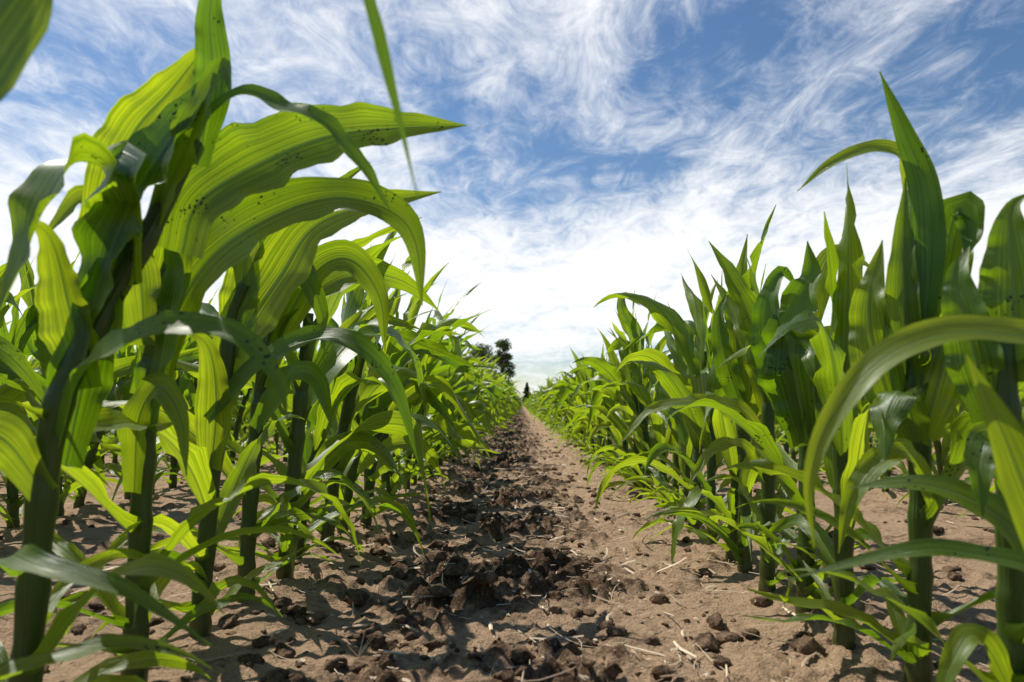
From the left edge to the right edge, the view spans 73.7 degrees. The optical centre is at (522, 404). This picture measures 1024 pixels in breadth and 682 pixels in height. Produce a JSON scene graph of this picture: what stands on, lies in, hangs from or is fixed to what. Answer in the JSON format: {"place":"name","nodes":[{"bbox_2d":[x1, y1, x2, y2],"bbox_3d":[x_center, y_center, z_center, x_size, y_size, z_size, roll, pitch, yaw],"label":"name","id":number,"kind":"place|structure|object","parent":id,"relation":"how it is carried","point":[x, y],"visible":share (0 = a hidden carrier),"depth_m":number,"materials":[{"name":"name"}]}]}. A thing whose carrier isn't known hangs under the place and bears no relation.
{"place":"outdoors","nodes":[
{"label":"outdoors","id":0,"kind":"place"},
{"bbox_2d":[0,405,996,681],"bbox_3d":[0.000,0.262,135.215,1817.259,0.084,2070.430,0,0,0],"label":"ground","id":1,"kind":"structure","parent":0,"point":[768,661],"depth_m":1.00,"materials":[{"name":"soil"}]},
{"bbox_2d":[0,0,418,680],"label":"corn plant","id":2,"kind":"object","parent":1,"relation":"on","point":[24,24],"visible":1,"depth_m":0.34,"materials":[{"name":"green plant"}]},
{"bbox_2d":[0,177,425,681],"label":"corn plant","id":3,"kind":"object","parent":1,"relation":"on","point":[174,280],"visible":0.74,"depth_m":0.67,"materials":[{"name":"green plant"}]},
{"bbox_2d":[16,189,440,637],"bbox_3d":[-0.342,-0.029,0.755,0.355,0.649,0.416,0,0,44],"label":"corn plant","id":4,"kind":"object","parent":1,"relation":"on","point":[265,279],"visible":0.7,"depth_m":0.79,"materials":[{"name":"green plant"}]},
{"bbox_2d":[0,0,466,681],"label":"corn plant","id":5,"kind":"object","parent":1,"relation":"on","point":[180,150],"visible":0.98,"depth_m":0.53,"materials":[{"name":"green plant"}]},
{"bbox_2d":[89,162,439,602],"bbox_3d":[-0.321,-0.011,0.905,0.498,0.610,0.212,0,0,-23],"label":"corn plant","id":6,"kind":"object","parent":1,"relation":"on","point":[338,266],"visible":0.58,"depth_m":0.93,"materials":[{"name":"green plant"}]},
{"bbox_2d":[108,217,430,578],"bbox_3d":[-0.359,-0.055,1.122,0.409,0.692,0.458,0,0,-7],"label":"corn plant","id":7,"kind":"object","parent":1,"relation":"on","point":[338,358],"visible":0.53,"depth_m":1.07,"materials":[{"name":"green plant"}]},
{"bbox_2d":[227,293,420,580],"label":"corn plant","id":8,"kind":"object","parent":1,"relation":"on","point":[341,385],"visible":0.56,"depth_m":1.17,"materials":[{"name":"green plant"}]},
{"bbox_2d":[176,230,500,554],"bbox_3d":[-0.336,-0.036,1.292,0.678,0.670,0.272,1,5,-17],"label":"corn plant","id":9,"kind":"object","parent":1,"relation":"on","point":[371,390],"visible":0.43,"depth_m":1.30,"materials":[{"name":"green plant"}]},
{"bbox_2d":[311,294,451,514],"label":"corn plant","id":10,"kind":"object","parent":1,"relation":"on","point":[332,322],"visible":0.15,"depth_m":1.69,"materials":[{"name":"green plant"}]},
{"bbox_2d":[309,246,493,505],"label":"corn plant","id":11,"kind":"object","parent":1,"relation":"on","point":[446,371],"visible":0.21,"depth_m":1.87,"materials":[{"name":"green plant"}]},
{"bbox_2d":[312,271,492,532],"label":"corn plant","id":12,"kind":"object","parent":1,"relation":"on","point":[380,403],"visible":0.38,"depth_m":1.44,"materials":[{"name":"green plant"}]},
{"bbox_2d":[327,282,490,525],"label":"corn plant","id":13,"kind":"object","parent":1,"relation":"on","point":[375,470],"visible":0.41,"depth_m":1.57,"materials":[{"name":"green plant"}]},
{"bbox_2d":[359,311,481,477],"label":"corn plant","id":14,"kind":"object","parent":1,"relation":"on","point":[421,357],"visible":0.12,"depth_m":2.01,"materials":[{"name":"green plant"}]},
{"bbox_2d":[377,263,483,499],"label":"corn plant","id":15,"kind":"object","parent":1,"relation":"on","point":[394,477],"visible":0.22,"depth_m":1.92,"materials":[{"name":"green plant"}]},
{"bbox_2d":[397,308,484,488],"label":"corn plant","id":16,"kind":"object","parent":1,"relation":"on","point":[417,406],"visible":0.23,"depth_m":2.17,"materials":[{"name":"green plant"}]},
{"bbox_2d":[412,372,474,480],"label":"corn plant","id":17,"kind":"object","parent":1,"relation":"on","point":[465,407],"visible":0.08,"depth_m":2.38,"materials":[{"name":"green plant"}]},
{"bbox_2d":[410,316,487,485],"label":"corn plant","id":18,"kind":"object","parent":1,"relation":"on","point":[414,478],"visible":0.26,"depth_m":2.37,"materials":[{"name":"green plant"}]},
{"bbox_2d":[410,369,489,464],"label":"corn plant","id":19,"kind":"object","parent":1,"relation":"on","point":[458,390],"visible":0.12,"depth_m":3.06,"materials":[{"name":"green plant"}]},
{"bbox_2d":[437,344,471,449],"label":"corn plant","id":20,"kind":"object","parent":1,"relation":"on","point":[440,362],"visible":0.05,"depth_m":3.25,"materials":[{"name":"green plant"}]},
{"bbox_2d":[433,350,494,453],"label":"corn plant","id":21,"kind":"object","parent":1,"relation":"on","point":[470,378],"visible":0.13,"depth_m":2.94,"materials":[{"name":"green plant"}]},
{"bbox_2d":[424,283,505,482],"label":"corn plant","id":22,"kind":"object","parent":1,"relation":"on","point":[476,389],"visible":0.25,"depth_m":2.58,"materials":[{"name":"green plant"}]},
{"bbox_2d":[434,348,498,457],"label":"corn plant","id":23,"kind":"object","parent":1,"relation":"on","point":[472,411],"visible":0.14,"depth_m":2.62,"materials":[{"name":"green plant"}]},
{"bbox_2d":[468,342,499,372],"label":"deciduous tree","id":24,"kind":"object","parent":1,"relation":"on","point":[483,353],"visible":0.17,"depth_m":103.40,"materials":[{"name":"green plant"}]},
{"bbox_2d":[1,433,994,681],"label":"straw debris","id":25,"kind":"object","parent":1,"relation":"on","point":[608,617],"visible":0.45,"depth_m":0.95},
{"bbox_2d":[0,430,996,681],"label":"soil clods","id":26,"kind":"object","parent":1,"relation":"on","point":[804,642],"visible":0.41,"depth_m":0.90,"materials":[{"name":"brown soil"}]},
{"bbox_2d":[489,338,515,385],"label":"deciduous tree","id":27,"kind":"object","parent":1,"relation":"on","point":[503,362],"visible":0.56,"depth_m":97.88,"materials":[{"name":"green plant"}]},
{"bbox_2d":[521,382,530,405],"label":"spruce tree","id":28,"kind":"object","parent":1,"relation":"on","point":[526,389],"visible":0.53,"depth_m":111.81,"materials":[{"name":"green plant"}]},
{"bbox_2d":[559,355,606,460],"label":"corn plant","id":29,"kind":"object","parent":1,"relation":"on","point":[576,415],"visible":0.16,"depth_m":3.22,"materials":[{"name":"green plant"}]},
{"bbox_2d":[572,357,616,463],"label":"corn plant","id":30,"kind":"object","parent":1,"relation":"on","point":[586,432],"visible":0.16,"depth_m":3.04,"materials":[{"name":"green plant"}]},
{"bbox_2d":[573,353,617,464],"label":"corn plant","id":31,"kind":"object","parent":1,"relation":"on","point":[582,414],"visible":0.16,"depth_m":2.99,"materials":[{"name":"green plant"}]},
{"bbox_2d":[571,329,623,474],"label":"corn plant","id":32,"kind":"object","parent":1,"relation":"on","point":[595,416],"visible":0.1,"depth_m":2.67,"materials":[{"name":"green plant"}]},
{"bbox_2d":[572,374,630,467],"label":"corn plant","id":33,"kind":"object","parent":1,"relation":"on","point":[607,440],"visible":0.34,"depth_m":2.84,"materials":[{"name":"green plant"}]},
{"bbox_2d":[575,328,632,463],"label":"corn plant","id":34,"kind":"object","parent":1,"relation":"on","point":[612,357],"visible":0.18,"depth_m":2.60,"materials":[{"name":"green plant"}]},
{"bbox_2d":[573,291,659,483],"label":"corn plant","id":35,"kind":"object","parent":1,"relation":"on","point":[606,370],"visible":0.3,"depth_m":2.21,"materials":[{"name":"green plant"}]},
{"bbox_2d":[581,363,656,480],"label":"corn plant","id":36,"kind":"object","parent":1,"relation":"on","point":[609,402],"visible":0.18,"depth_m":2.48,"materials":[{"name":"green plant"}]},
{"bbox_2d":[568,309,682,498],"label":"corn plant","id":37,"kind":"object","parent":1,"relation":"on","point":[635,368],"visible":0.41,"depth_m":1.99,"materials":[{"name":"green plant"}]},
{"bbox_2d":[581,361,672,473],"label":"corn plant","id":38,"kind":"object","parent":1,"relation":"on","point":[615,448],"visible":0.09,"depth_m":2.30,"materials":[{"name":"green plant"}]},
{"bbox_2d":[586,332,672,490],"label":"corn plant","id":39,"kind":"object","parent":1,"relation":"on","point":[614,393],"visible":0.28,"depth_m":2.03,"materials":[{"name":"green plant"}]},
{"bbox_2d":[601,341,690,503],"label":"corn plant","id":40,"kind":"object","parent":1,"relation":"on","point":[646,399],"visible":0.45,"depth_m":1.81,"materials":[{"name":"green plant"}]},
{"bbox_2d":[573,311,723,487],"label":"corn plant","id":41,"kind":"object","parent":1,"relation":"on","point":[614,419],"visible":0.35,"depth_m":2.21,"materials":[{"name":"green plant"}]},
{"bbox_2d":[622,281,723,508],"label":"corn plant","id":42,"kind":"object","parent":1,"relation":"on","point":[670,340],"visible":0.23,"depth_m":1.68,"materials":[{"name":"green plant"}]},
{"bbox_2d":[631,342,725,519],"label":"corn plant","id":43,"kind":"object","parent":1,"relation":"on","point":[684,444],"visible":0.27,"depth_m":1.60,"materials":[{"name":"green plant"}]},
{"bbox_2d":[593,274,779,533],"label":"corn plant","id":44,"kind":"object","parent":1,"relation":"on","point":[680,329],"visible":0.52,"depth_m":1.48,"materials":[{"name":"green plant"}]},
{"bbox_2d":[623,299,791,544],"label":"corn plant","id":45,"kind":"object","parent":1,"relation":"on","point":[702,382],"visible":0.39,"depth_m":1.31,"materials":[{"name":"green plant"}]},
{"bbox_2d":[649,251,796,566],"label":"corn plant","id":46,"kind":"object","parent":1,"relation":"on","point":[723,426],"visible":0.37,"depth_m":1.18,"materials":[{"name":"green plant"}]},
{"bbox_2d":[645,205,830,573],"bbox_3d":[0.431,-0.007,1.054,0.328,0.610,0.355,0,0,-32],"label":"corn plant","id":47,"kind":"object","parent":1,"relation":"on","point":[732,376],"visible":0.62,"depth_m":1.10,"materials":[{"name":"green plant"}]},
{"bbox_2d":[618,241,884,613],"bbox_3d":[0.331,0.029,0.971,0.384,0.534,0.305,0,0,0],"label":"corn plant","id":48,"kind":"object","parent":1,"relation":"on","point":[739,303],"visible":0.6,"depth_m":0.99,"materials":[{"name":"green plant"}]},
{"bbox_2d":[664,241,949,614],"bbox_3d":[0.349,0.042,0.847,0.387,0.499,0.238,0,0,0],"label":"corn plant","id":49,"kind":"object","parent":1,"relation":"on","point":[786,383],"visible":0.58,"depth_m":0.86,"materials":[{"name":"green plant"}]},
{"bbox_2d":[719,163,942,650],"bbox_3d":[0.307,0.018,0.771,0.162,0.550,0.352,0,0,0],"label":"corn plant","id":50,"kind":"object","parent":1,"relation":"on","point":[847,448],"visible":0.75,"depth_m":0.76,"materials":[{"name":"green plant"}]},
{"bbox_2d":[721,71,1023,681],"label":"corn plant","id":51,"kind":"object","parent":1,"relation":"on","point":[935,234],"visible":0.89,"depth_m":0.64,"materials":[{"name":"green plant"}]},
{"bbox_2d":[783,194,1023,681],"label":"corn plant","id":52,"kind":"object","parent":1,"relation":"on","point":[999,292],"visible":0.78,"depth_m":0.53,"materials":[{"name":"green plant"}]},
{"bbox_2d":[792,315,1023,577],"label":"corn plant","id":53,"kind":"object","parent":1,"relation":"on","point":[871,366],"visible":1,"depth_m":0.40,"materials":[{"name":"green plant"}]},
{"bbox_2d":[0,220,1023,535],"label":"corn field","id":54,"kind":"structure","parent":0,"point":[22,378],"depth_m":2.15,"materials":[{"name":"green plant"}]},
{"bbox_2d":[0,0,1023,396],"label":"sky","id":55,"kind":"structure","parent":0,"point":[602,144],"materials":[{"name":"blue"}]}
]}

